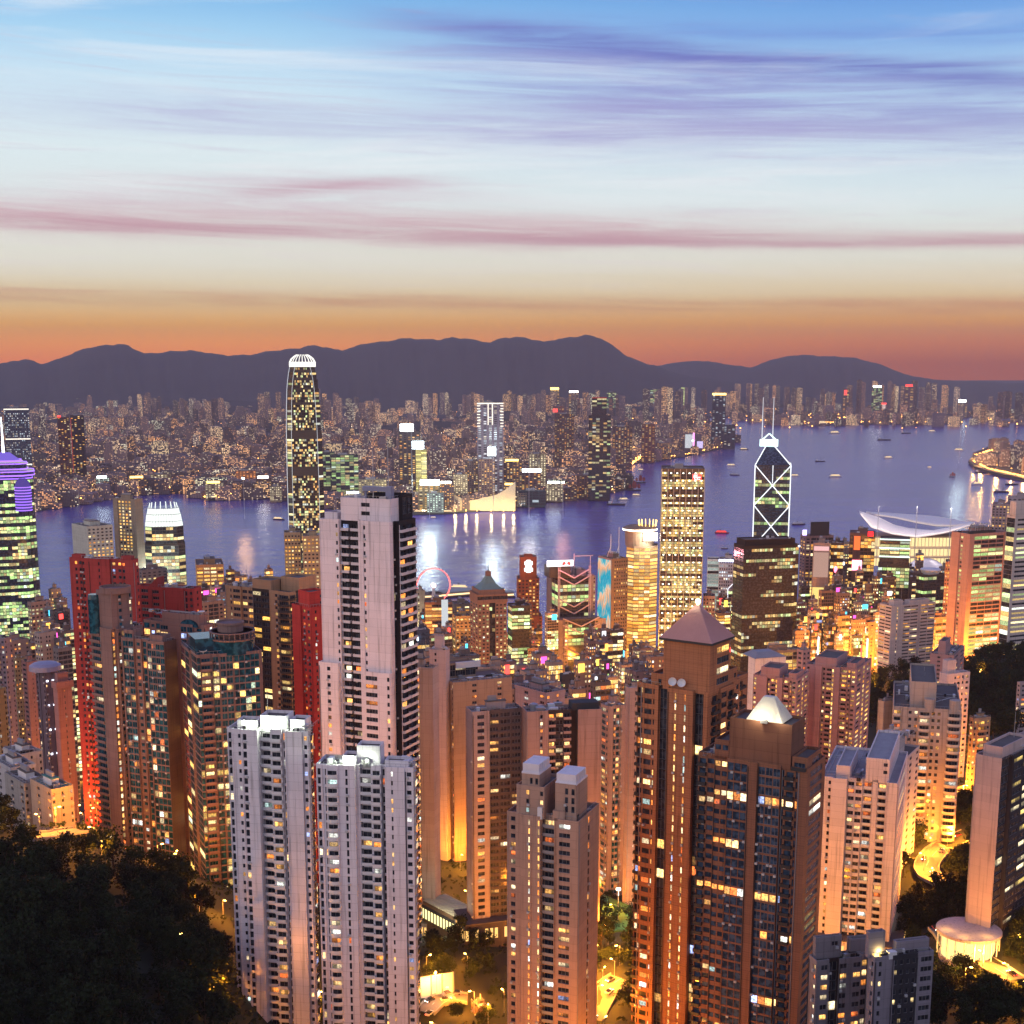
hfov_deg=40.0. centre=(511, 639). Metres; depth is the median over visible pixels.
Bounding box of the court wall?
[420,972,453,998]
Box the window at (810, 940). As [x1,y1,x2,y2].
[803,935,813,950]
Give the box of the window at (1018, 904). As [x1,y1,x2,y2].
[1014,900,1022,908]
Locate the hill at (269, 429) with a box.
[236,422,283,431]
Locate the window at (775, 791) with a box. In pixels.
[773,788,779,796]
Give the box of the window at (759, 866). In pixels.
[756,864,761,871]
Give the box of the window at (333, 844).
[329,842,337,846]
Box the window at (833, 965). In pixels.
[829,961,836,970]
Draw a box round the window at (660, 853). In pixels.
[657,849,663,858]
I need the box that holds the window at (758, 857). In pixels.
[756,854,761,861]
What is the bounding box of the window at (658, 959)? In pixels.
[655,955,661,964]
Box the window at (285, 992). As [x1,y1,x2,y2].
[281,990,287,994]
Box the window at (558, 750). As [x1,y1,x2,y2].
[556,748,562,752]
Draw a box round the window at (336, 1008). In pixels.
[334,1006,341,1010]
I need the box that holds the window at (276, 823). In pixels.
[275,822,282,826]
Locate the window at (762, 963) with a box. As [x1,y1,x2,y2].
[759,960,765,967]
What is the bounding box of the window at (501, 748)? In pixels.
[500,747,509,751]
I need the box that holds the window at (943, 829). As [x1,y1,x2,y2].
[942,828,952,831]
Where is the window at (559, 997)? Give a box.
[558,996,568,1000]
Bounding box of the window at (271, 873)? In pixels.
[267,871,274,875]
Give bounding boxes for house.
[441,986,455,1005]
[471,994,489,1018]
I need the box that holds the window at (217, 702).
[214,700,219,705]
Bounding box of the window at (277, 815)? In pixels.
[275,813,281,817]
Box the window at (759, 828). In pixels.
[756,825,762,833]
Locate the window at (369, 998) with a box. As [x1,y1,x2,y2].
[367,996,374,1000]
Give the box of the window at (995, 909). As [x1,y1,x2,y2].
[991,905,997,914]
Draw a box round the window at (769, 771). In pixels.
[766,768,772,775]
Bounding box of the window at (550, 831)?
[545,829,553,833]
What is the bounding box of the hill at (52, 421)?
[47,417,125,425]
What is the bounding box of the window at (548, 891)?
[545,889,553,893]
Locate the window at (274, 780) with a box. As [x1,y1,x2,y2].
[273,778,280,782]
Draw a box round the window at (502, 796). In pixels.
[501,794,509,798]
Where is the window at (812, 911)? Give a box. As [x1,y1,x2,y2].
[804,906,815,921]
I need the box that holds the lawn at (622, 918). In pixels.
[601,895,632,932]
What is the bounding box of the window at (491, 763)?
[490,762,498,765]
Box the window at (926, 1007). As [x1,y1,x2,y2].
[918,1005,928,1010]
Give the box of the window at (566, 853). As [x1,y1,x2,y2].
[559,850,569,855]
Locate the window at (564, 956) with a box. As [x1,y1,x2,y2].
[558,953,568,958]
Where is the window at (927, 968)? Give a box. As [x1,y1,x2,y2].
[920,966,930,971]
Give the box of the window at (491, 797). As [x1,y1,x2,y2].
[490,796,498,799]
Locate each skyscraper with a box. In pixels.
[0,421,40,640]
[145,501,186,585]
[286,354,324,572]
[658,463,704,649]
[752,397,790,536]
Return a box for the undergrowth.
[0,653,1023,1023]
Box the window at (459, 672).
[456,670,464,675]
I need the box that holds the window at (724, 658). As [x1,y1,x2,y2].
[717,654,728,663]
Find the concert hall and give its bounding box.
[454,482,514,510]
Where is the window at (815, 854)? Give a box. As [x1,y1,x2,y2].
[807,850,817,864]
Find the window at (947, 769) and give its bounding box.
[946,768,956,771]
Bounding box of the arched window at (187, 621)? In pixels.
[180,619,198,627]
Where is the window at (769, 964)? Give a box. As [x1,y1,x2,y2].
[766,961,772,968]
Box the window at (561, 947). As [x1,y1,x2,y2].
[558,945,568,950]
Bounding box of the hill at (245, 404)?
[128,401,284,414]
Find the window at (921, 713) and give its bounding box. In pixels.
[920,712,928,715]
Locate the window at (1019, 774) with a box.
[1013,771,1021,778]
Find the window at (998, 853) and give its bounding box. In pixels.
[995,849,1001,858]
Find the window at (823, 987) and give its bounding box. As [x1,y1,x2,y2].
[820,985,826,989]
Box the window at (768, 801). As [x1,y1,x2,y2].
[765,797,771,805]
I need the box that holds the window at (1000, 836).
[996,832,1003,842]
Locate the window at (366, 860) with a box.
[364,858,371,862]
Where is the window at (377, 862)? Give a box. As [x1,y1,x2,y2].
[374,860,380,864]
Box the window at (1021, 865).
[1016,862,1023,870]
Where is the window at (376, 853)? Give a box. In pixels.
[374,851,380,855]
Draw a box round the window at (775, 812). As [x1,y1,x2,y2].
[772,808,778,816]
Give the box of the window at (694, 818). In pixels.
[693,816,696,825]
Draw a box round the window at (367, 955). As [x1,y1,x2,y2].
[366,953,373,957]
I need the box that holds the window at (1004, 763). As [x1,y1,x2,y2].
[1002,758,1008,767]
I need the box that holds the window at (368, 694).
[366,692,377,697]
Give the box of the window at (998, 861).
[995,856,1001,866]
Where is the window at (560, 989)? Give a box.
[558,987,568,992]
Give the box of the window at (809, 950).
[803,945,812,958]
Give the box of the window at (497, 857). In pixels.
[490,856,498,859]
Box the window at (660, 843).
[657,839,663,848]
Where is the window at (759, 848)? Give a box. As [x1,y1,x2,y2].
[756,845,761,852]
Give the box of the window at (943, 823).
[942,822,952,825]
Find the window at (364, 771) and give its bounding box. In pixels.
[362,769,369,773]
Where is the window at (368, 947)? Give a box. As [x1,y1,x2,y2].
[366,945,373,949]
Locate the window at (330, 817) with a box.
[329,816,337,819]
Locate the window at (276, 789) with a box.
[274,787,281,791]
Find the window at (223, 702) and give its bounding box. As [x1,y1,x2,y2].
[221,699,226,704]
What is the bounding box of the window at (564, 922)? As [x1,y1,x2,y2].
[559,920,568,924]
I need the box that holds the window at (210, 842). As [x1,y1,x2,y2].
[209,841,217,844]
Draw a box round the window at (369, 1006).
[367,1004,374,1008]
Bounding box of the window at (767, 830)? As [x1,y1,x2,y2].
[764,826,770,834]
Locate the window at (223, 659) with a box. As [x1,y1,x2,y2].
[219,656,225,661]
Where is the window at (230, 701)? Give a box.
[228,699,233,704]
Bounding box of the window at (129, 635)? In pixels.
[124,633,131,637]
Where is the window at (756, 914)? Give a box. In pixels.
[754,911,759,918]
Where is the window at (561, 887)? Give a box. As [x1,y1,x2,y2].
[559,885,569,890]
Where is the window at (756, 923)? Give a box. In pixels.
[754,920,759,928]
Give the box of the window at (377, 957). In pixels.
[376,955,382,960]
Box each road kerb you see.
[29,826,88,841]
[420,991,467,1015]
[597,972,628,1020]
[914,829,967,885]
[928,927,1023,976]
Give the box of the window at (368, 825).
[363,823,371,827]
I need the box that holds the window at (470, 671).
[466,669,474,674]
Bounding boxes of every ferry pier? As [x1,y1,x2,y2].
[425,588,471,597]
[425,591,441,599]
[505,590,514,597]
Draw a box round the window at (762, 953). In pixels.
[759,950,765,957]
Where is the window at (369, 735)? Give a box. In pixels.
[367,733,377,738]
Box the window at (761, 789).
[758,786,764,794]
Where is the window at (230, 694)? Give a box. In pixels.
[228,691,233,697]
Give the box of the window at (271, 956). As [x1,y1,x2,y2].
[270,954,277,958]
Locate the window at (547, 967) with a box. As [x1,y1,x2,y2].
[545,965,552,970]
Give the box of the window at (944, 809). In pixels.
[943,808,953,811]
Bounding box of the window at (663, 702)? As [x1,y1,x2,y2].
[660,698,666,708]
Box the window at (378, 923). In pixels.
[376,921,381,925]
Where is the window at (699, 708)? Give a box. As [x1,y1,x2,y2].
[696,704,702,713]
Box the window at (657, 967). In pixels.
[655,964,661,973]
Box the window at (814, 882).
[806,878,816,892]
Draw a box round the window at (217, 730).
[215,728,221,733]
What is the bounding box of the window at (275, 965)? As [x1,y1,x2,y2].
[271,963,277,967]
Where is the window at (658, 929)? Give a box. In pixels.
[655,926,661,935]
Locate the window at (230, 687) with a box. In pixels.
[227,684,233,689]
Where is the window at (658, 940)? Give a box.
[655,936,661,945]
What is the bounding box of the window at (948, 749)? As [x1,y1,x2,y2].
[947,748,957,751]
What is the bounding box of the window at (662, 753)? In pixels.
[659,749,665,759]
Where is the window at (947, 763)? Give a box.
[946,761,956,764]
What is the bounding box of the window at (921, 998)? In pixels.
[919,995,928,1000]
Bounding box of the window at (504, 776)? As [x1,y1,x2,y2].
[501,774,509,778]
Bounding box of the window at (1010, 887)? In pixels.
[1005,884,1012,892]
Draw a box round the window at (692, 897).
[691,896,694,904]
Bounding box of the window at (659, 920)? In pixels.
[656,917,662,926]
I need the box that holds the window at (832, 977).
[828,971,835,980]
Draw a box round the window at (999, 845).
[996,840,1002,850]
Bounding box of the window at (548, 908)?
[545,906,553,911]
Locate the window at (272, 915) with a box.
[269,913,275,917]
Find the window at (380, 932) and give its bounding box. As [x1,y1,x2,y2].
[376,930,382,934]
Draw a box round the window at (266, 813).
[265,811,272,815]
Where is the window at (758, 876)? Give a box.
[755,873,760,880]
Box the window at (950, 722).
[949,721,959,724]
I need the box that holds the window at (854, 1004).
[852,1001,858,1006]
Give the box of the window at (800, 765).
[794,763,804,768]
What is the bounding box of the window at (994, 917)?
[991,913,997,922]
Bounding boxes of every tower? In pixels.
[0,632,18,745]
[0,686,9,754]
[3,406,32,475]
[13,651,26,741]
[21,652,40,748]
[29,660,61,775]
[51,671,79,822]
[57,416,71,475]
[69,535,141,826]
[70,414,86,475]
[72,518,113,557]
[88,584,142,849]
[113,493,145,567]
[121,627,186,860]
[140,576,201,634]
[144,608,212,860]
[180,619,263,887]
[195,554,223,585]
[225,567,315,715]
[227,700,320,1023]
[284,525,301,574]
[292,588,322,888]
[302,528,320,588]
[316,740,420,1023]
[319,441,421,942]
[323,450,334,490]
[331,453,358,495]
[399,424,419,491]
[412,441,426,491]
[416,584,424,626]
[417,621,428,654]
[417,653,440,935]
[418,479,439,510]
[424,595,451,633]
[429,628,450,860]
[449,658,511,861]
[452,597,469,612]
[452,608,469,653]
[453,695,521,946]
[470,564,507,663]
[477,401,503,494]
[479,447,495,495]
[507,755,598,1023]
[508,598,529,663]
[515,676,564,706]
[517,553,541,632]
[522,469,540,488]
[522,698,601,920]
[544,554,605,672]
[550,387,559,404]
[553,405,563,413]
[554,413,573,460]
[568,390,578,413]
[577,473,587,498]
[588,397,610,499]
[597,546,627,649]
[600,690,624,895]
[607,391,615,407]
[612,425,632,469]
[622,519,657,656]
[622,677,636,904]
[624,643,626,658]
[630,598,747,1023]
[641,423,654,462]
[650,389,659,402]
[655,442,671,458]
[684,433,702,453]
[690,695,825,1023]
[703,588,714,616]
[707,557,718,617]
[711,392,725,442]
[718,552,733,595]
[723,424,735,448]
[727,584,732,619]
[730,536,799,672]
[752,661,808,746]
[798,522,833,598]
[806,649,871,765]
[811,536,829,598]
[818,730,907,950]
[829,536,843,587]
[842,388,849,417]
[847,526,874,589]
[871,386,881,410]
[877,590,934,677]
[878,536,910,600]
[889,724,919,869]
[892,663,961,842]
[904,384,914,411]
[908,570,916,598]
[915,567,944,610]
[936,713,1023,966]
[939,658,969,776]
[942,556,949,615]
[945,523,1005,660]
[957,400,967,417]
[991,498,1009,530]
[998,500,1023,654]
[1007,492,1023,501]
[1015,681,1023,733]
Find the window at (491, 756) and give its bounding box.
[490,755,498,758]
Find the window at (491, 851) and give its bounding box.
[490,850,498,853]
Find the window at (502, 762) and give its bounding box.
[501,760,509,764]
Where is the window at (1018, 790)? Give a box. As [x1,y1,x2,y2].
[1012,788,1019,795]
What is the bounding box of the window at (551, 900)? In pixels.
[545,897,553,902]
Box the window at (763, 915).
[761,912,766,920]
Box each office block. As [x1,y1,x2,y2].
[32,452,46,465]
[33,479,38,485]
[151,440,168,454]
[161,470,183,473]
[195,477,210,485]
[208,477,227,480]
[242,466,257,468]
[324,442,341,452]
[528,439,545,450]
[546,479,566,483]
[613,474,633,489]
[743,649,785,709]
[796,639,810,670]
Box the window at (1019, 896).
[1014,892,1023,901]
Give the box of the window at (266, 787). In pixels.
[264,786,271,789]
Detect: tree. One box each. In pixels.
[0,793,12,827]
[0,814,6,829]
[0,835,23,865]
[0,836,15,865]
[1,807,25,830]
[7,822,27,854]
[47,843,72,873]
[47,857,70,880]
[70,849,92,866]
[74,863,102,891]
[102,839,123,867]
[118,858,148,898]
[154,925,185,960]
[157,865,188,884]
[163,853,193,873]
[173,874,196,900]
[178,908,210,933]
[185,887,202,908]
[188,866,199,884]
[188,881,216,911]
[189,983,218,1023]
[191,925,221,949]
[192,944,224,994]
[206,940,230,957]
[207,989,238,1023]
[216,966,231,986]
[219,930,235,954]
[425,926,440,935]
[425,935,450,951]
[430,947,441,961]
[433,950,450,972]
[444,924,460,939]
[448,912,467,945]
[461,957,471,967]
[465,927,477,944]
[597,945,603,961]
[598,914,614,948]
[599,895,612,917]
[609,903,624,919]
[619,921,632,945]
[621,945,632,959]
[622,901,632,915]
[869,703,877,724]
[871,691,885,703]
[886,676,900,688]
[887,664,899,678]
[897,665,906,677]
[901,851,914,877]
[909,656,921,664]
[914,818,927,846]
[914,835,925,846]
[929,870,949,892]
[930,1004,947,1023]
[931,981,950,1023]
[932,894,946,914]
[932,970,943,984]
[932,971,950,996]
[934,960,955,973]
[941,975,956,988]
[944,872,957,890]
[945,988,957,1010]
[946,843,967,871]
[947,905,964,916]
[951,895,965,916]
[951,951,982,976]
[952,850,968,871]
[953,873,967,893]
[955,805,969,823]
[955,1012,971,1023]
[956,796,968,810]
[956,808,969,820]
[956,971,974,990]
[957,787,972,800]
[963,656,971,668]
[966,972,983,982]
[970,669,991,686]
[971,685,982,694]
[972,971,1004,999]
[983,708,994,719]
[984,657,1006,670]
[986,1006,1004,1023]
[990,719,1000,739]
[993,985,1017,1019]
[999,714,1014,733]
[1004,979,1015,989]
[1008,706,1023,732]
[1012,644,1023,651]
[1015,979,1023,1010]
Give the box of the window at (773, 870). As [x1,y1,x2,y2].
[770,866,776,874]
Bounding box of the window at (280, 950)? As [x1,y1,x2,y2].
[279,948,286,953]
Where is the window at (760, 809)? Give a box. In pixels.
[758,806,763,813]
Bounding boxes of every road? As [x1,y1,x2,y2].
[34,828,81,837]
[420,994,467,1013]
[597,974,626,1020]
[915,842,951,880]
[931,928,1023,980]
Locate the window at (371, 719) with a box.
[367,717,377,721]
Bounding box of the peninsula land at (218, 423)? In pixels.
[30,417,722,514]
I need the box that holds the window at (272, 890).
[268,888,274,892]
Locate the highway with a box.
[968,455,1023,480]
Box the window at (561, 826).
[559,824,569,829]
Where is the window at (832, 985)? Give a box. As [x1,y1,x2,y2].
[829,981,835,990]
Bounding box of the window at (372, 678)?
[366,676,376,680]
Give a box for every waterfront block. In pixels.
[96,476,108,483]
[128,476,147,494]
[150,473,170,487]
[205,481,223,499]
[236,469,255,478]
[256,476,271,485]
[270,484,281,501]
[345,491,358,495]
[427,491,443,512]
[439,481,453,510]
[453,473,467,494]
[465,459,477,494]
[503,483,516,508]
[504,459,521,488]
[517,493,526,506]
[529,452,545,486]
[546,481,562,501]
[563,486,576,499]
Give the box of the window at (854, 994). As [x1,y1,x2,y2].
[852,992,858,996]
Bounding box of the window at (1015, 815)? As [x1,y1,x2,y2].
[1010,812,1018,819]
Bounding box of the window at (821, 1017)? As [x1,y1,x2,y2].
[819,1014,825,1019]
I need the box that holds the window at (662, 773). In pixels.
[659,769,665,779]
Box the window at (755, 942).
[752,939,758,946]
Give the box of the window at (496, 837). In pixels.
[490,836,498,839]
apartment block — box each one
[0,749,35,826]
[3,738,43,773]
[4,763,42,829]
[30,769,75,830]
[34,490,61,508]
[46,456,58,462]
[64,480,89,486]
[91,473,117,478]
[103,443,113,463]
[121,484,135,495]
[128,451,135,461]
[137,394,142,415]
[140,472,154,475]
[143,395,147,413]
[145,392,150,415]
[147,454,167,471]
[147,477,171,493]
[151,398,156,416]
[157,397,161,410]
[167,453,178,457]
[167,457,183,469]
[173,400,177,417]
[178,455,190,463]
[179,398,184,418]
[184,400,187,417]
[184,463,201,470]
[189,398,195,416]
[194,400,200,417]
[204,400,210,418]
[211,398,217,420]
[212,469,225,473]
[218,398,223,420]
[219,485,232,489]
[227,456,243,467]
[227,478,245,480]
[228,480,256,488]
[231,445,249,456]
[248,444,262,458]
[256,473,276,477]
[257,393,264,417]
[264,398,270,417]
[271,481,280,485]
[274,467,286,474]
[275,392,281,414]
[282,485,287,500]
[321,399,325,411]
[324,400,331,420]
[324,491,343,498]
[333,393,338,419]
[334,395,338,422]
[334,496,343,509]
[336,397,342,423]
[345,398,351,422]
[349,448,366,460]
[352,403,356,421]
[359,402,362,417]
[361,403,365,418]
[368,401,371,419]
[372,405,374,421]
[375,403,379,421]
[376,429,393,440]
[381,449,392,458]
[394,458,398,471]
[423,394,427,414]
[428,397,431,414]
[428,447,441,457]
[430,450,445,469]
[433,393,437,415]
[440,392,444,414]
[442,442,452,457]
[445,392,448,414]
[445,457,451,467]
[451,458,467,468]
[452,446,461,458]
[455,465,464,470]
[456,493,475,509]
[462,394,465,415]
[466,395,469,414]
[471,392,475,411]
[474,394,479,412]
[503,394,508,410]
[507,390,511,410]
[512,393,516,410]
[517,396,522,414]
[523,393,526,408]
[527,395,530,410]
[531,394,535,410]
[536,393,540,411]
[541,390,545,412]
[546,395,549,412]
[550,392,556,413]
[559,397,565,412]
[561,477,576,481]
[565,449,582,455]
[566,398,567,413]
[570,455,584,466]
[571,399,576,416]
[576,398,579,416]
[582,392,587,419]
[582,452,587,463]
[587,395,590,410]
[589,393,594,412]
[595,390,599,396]
[609,397,612,417]
[610,457,614,465]
[615,394,619,415]
[618,395,624,419]
[642,389,649,422]
[654,391,659,422]
[656,390,660,421]
[661,386,667,420]
[667,387,672,422]
[674,391,680,418]
[679,388,683,410]
[684,387,687,405]
[691,387,694,403]
[701,389,705,411]
[726,392,729,410]
[730,391,735,408]
[735,383,740,407]
[746,383,749,410]
[749,384,751,410]
[754,383,759,405]
[759,388,763,410]
[764,384,768,405]
[772,385,775,397]
[775,385,779,409]
[783,387,789,412]
[791,391,796,412]
[792,387,795,406]
[796,388,802,412]
[806,933,866,1023]
[820,388,824,405]
[826,392,832,405]
[832,392,835,412]
[847,385,852,407]
[855,379,861,414]
[860,382,865,413]
[863,928,933,1023]
[872,381,877,385]
[876,693,892,733]
[881,385,883,408]
[887,381,891,409]
[891,384,895,409]
[894,386,898,411]
[900,385,903,403]
[912,380,917,411]
[918,388,923,411]
[925,382,930,409]
[930,636,964,682]
[931,383,936,407]
[940,385,947,412]
[947,387,948,412]
[953,387,959,412]
[965,708,990,789]
[975,453,997,465]
[988,396,992,414]
[996,392,1003,417]
[1002,397,1005,418]
[1003,391,1009,418]
[1008,391,1011,417]
[1010,444,1023,461]
[1014,392,1022,418]
[1021,458,1023,473]
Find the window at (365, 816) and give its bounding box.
[363,814,370,818]
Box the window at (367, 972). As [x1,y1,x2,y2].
[366,970,374,975]
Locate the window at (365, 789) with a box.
[363,787,370,791]
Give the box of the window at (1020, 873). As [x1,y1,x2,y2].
[1016,869,1023,877]
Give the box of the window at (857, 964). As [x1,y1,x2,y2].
[853,962,860,967]
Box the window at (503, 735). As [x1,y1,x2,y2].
[500,733,509,737]
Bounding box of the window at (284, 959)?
[279,957,286,961]
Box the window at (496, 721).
[490,720,498,723]
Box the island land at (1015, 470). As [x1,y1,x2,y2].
[972,447,1023,474]
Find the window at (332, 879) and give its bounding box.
[330,877,338,881]
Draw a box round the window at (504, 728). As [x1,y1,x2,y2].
[500,726,509,730]
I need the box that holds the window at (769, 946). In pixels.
[767,942,773,949]
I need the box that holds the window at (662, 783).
[659,779,665,789]
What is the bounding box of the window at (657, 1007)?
[654,1002,660,1011]
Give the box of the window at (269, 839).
[266,837,272,841]
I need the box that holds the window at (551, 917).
[545,914,553,919]
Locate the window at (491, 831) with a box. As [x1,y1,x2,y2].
[490,829,498,833]
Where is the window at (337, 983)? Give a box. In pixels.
[333,981,341,985]
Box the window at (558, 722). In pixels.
[556,720,562,724]
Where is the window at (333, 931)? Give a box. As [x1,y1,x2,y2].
[332,930,340,933]
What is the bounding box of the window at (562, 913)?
[559,911,568,916]
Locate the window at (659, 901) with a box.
[656,897,662,907]
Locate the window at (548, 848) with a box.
[545,846,553,850]
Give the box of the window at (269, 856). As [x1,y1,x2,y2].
[267,854,273,858]
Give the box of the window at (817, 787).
[810,783,820,795]
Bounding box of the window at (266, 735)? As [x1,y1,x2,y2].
[263,733,269,737]
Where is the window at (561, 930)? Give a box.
[558,928,568,933]
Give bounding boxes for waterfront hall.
[519,488,545,506]
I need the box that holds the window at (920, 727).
[919,726,928,728]
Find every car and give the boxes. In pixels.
[425,996,435,1002]
[425,1010,433,1015]
[440,996,451,1000]
[451,990,461,994]
[605,976,614,981]
[605,988,613,994]
[1006,970,1017,976]
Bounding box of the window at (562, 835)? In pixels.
[559,833,569,838]
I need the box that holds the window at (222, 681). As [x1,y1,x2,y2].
[220,678,226,683]
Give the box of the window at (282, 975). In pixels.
[280,973,287,977]
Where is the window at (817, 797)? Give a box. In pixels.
[809,792,820,806]
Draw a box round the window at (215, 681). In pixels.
[213,678,219,683]
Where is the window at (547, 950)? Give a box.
[545,948,552,953]
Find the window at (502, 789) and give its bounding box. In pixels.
[501,788,509,791]
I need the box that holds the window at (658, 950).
[655,945,661,955]
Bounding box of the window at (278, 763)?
[273,761,280,765]
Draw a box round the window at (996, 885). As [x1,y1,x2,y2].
[993,881,999,890]
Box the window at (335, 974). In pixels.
[333,972,341,976]
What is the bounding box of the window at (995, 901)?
[992,897,998,906]
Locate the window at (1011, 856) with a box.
[1007,852,1015,860]
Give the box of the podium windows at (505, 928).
[456,920,506,940]
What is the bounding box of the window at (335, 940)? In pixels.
[332,938,340,942]
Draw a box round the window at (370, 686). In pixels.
[366,684,376,688]
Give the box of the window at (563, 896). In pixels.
[559,894,569,898]
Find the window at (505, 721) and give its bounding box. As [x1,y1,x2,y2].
[500,719,509,723]
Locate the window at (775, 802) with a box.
[772,798,778,806]
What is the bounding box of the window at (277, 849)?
[276,848,283,851]
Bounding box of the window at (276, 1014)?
[272,1012,279,1016]
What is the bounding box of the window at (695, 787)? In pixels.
[694,786,697,795]
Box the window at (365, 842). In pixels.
[364,841,371,844]
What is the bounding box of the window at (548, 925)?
[545,923,552,927]
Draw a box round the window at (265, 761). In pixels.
[263,759,270,763]
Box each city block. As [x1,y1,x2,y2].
[9,632,28,656]
[27,588,50,641]
[29,637,35,659]
[34,624,56,660]
[38,614,53,630]
[43,601,52,616]
[48,582,60,609]
[49,603,70,627]
[49,617,59,628]
[49,622,59,636]
[53,592,67,608]
[53,638,80,801]
[54,630,70,646]
[55,605,68,628]
[58,595,67,607]
[60,622,82,780]
[139,563,167,583]
[201,581,209,600]
[202,593,223,627]
[210,580,220,595]
[216,582,226,594]
[216,590,225,599]
[223,598,225,618]
[224,570,247,581]
[226,564,234,583]
[264,563,272,575]
[419,609,423,620]
[423,647,429,663]
[429,627,451,653]
[441,621,451,632]
[450,646,479,668]
[460,636,469,648]
[478,656,503,670]
[500,651,516,680]
[512,672,527,686]
[512,687,514,702]
[514,656,527,674]
[520,660,545,680]
[523,666,539,679]
[524,671,533,680]
[526,599,531,637]
[527,641,537,663]
[530,632,538,645]
[531,643,551,668]
[534,625,541,645]
[545,607,557,655]
[545,652,562,680]
[545,667,560,686]
[557,674,573,703]
[559,664,574,688]
[565,680,573,694]
[568,677,585,698]
[574,651,590,698]
[584,623,597,653]
[586,627,599,672]
[587,629,596,638]
[590,671,610,706]
[591,667,606,679]
[592,649,603,672]
[596,634,612,670]
[597,622,609,639]
[599,653,611,675]
[606,669,617,694]
[610,623,622,670]
[614,655,624,675]
[617,623,624,656]
[618,657,631,703]
[624,660,646,703]
[627,650,651,660]
[628,647,640,662]
[629,638,638,656]
[631,658,647,680]
[633,640,650,657]
[640,654,649,667]
[643,665,652,677]
[645,634,654,654]
[647,648,662,671]
[716,591,723,610]
[716,607,729,628]
[721,593,730,611]
[730,596,731,629]
[767,642,798,668]
[792,624,804,647]
[796,597,806,625]
[796,620,806,641]
[799,580,809,604]
[800,604,807,628]
[806,629,808,647]
[807,604,822,628]
[808,593,817,605]
[808,625,822,653]
[809,617,819,660]
[818,584,833,627]
[822,611,833,651]
[823,618,837,650]
[829,579,842,612]
[832,570,841,583]
[833,587,849,615]
[834,606,849,655]
[834,628,843,649]
[839,603,849,613]
[842,558,847,575]
[842,573,847,586]
[843,537,848,550]
[843,546,848,575]
[844,582,852,611]
[847,606,859,655]
[849,613,865,656]
[851,580,859,607]
[851,629,862,656]
[853,596,868,617]
[855,565,863,591]
[856,589,863,600]
[862,615,875,667]
[863,615,868,656]
[864,580,872,614]
[869,601,877,616]
[872,570,884,605]
[873,606,879,672]
[878,582,893,602]
[881,590,889,602]
[882,566,893,592]
[890,571,896,598]
[911,575,915,598]
[915,549,923,568]
[916,556,922,572]
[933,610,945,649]
[939,557,944,572]
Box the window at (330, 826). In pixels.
[329,824,337,828]
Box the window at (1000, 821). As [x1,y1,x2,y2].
[997,816,1004,826]
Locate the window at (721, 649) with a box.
[717,644,728,653]
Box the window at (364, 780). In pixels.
[362,778,370,782]
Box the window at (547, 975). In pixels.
[545,973,552,978]
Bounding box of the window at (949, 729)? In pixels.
[948,727,958,730]
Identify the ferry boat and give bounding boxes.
[273,516,284,519]
[450,583,471,588]
[715,529,728,533]
[792,521,804,524]
[829,473,841,476]
[971,481,982,484]
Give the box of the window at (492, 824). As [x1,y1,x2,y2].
[490,823,498,826]
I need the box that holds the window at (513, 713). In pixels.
[512,712,520,715]
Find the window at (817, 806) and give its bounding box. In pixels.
[809,802,819,815]
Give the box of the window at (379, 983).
[377,981,383,985]
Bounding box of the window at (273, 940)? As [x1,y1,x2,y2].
[270,938,276,942]
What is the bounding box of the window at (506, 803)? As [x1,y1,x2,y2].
[501,801,509,805]
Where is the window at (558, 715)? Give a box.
[556,713,562,717]
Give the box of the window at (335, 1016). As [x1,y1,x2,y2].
[334,1015,342,1018]
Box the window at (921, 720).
[920,719,928,722]
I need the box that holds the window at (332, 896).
[331,895,339,898]
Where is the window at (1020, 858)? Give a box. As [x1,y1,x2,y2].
[1017,854,1023,862]
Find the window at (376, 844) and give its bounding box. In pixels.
[374,842,380,846]
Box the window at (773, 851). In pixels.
[770,847,776,854]
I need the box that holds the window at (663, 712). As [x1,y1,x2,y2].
[660,709,666,718]
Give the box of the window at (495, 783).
[490,782,498,785]
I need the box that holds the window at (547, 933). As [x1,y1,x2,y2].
[545,931,552,936]
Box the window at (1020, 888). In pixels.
[1015,884,1023,893]
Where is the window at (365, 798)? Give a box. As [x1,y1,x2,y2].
[363,796,370,800]
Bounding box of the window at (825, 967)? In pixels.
[821,965,827,969]
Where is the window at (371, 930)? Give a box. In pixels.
[366,928,373,932]
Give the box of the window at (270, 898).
[268,896,275,900]
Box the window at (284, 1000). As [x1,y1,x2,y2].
[281,998,288,1002]
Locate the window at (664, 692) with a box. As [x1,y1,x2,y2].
[660,688,667,698]
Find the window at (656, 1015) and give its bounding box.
[654,1011,659,1020]
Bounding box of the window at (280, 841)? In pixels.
[275,839,282,843]
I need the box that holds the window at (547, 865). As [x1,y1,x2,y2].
[545,863,553,868]
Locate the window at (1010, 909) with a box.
[1003,908,1011,916]
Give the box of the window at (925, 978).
[920,976,930,981]
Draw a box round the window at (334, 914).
[331,912,339,916]
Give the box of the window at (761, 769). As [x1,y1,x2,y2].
[758,767,764,774]
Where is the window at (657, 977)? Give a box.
[655,974,660,983]
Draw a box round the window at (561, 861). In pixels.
[559,859,569,864]
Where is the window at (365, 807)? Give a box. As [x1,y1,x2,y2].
[363,805,370,809]
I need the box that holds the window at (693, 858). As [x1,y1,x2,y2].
[692,856,695,865]
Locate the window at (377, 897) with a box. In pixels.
[375,895,381,899]
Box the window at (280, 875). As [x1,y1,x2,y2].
[277,873,283,877]
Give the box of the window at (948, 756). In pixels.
[946,755,957,758]
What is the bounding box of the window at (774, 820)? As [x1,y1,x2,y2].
[771,818,777,825]
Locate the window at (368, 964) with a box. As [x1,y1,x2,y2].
[366,962,373,966]

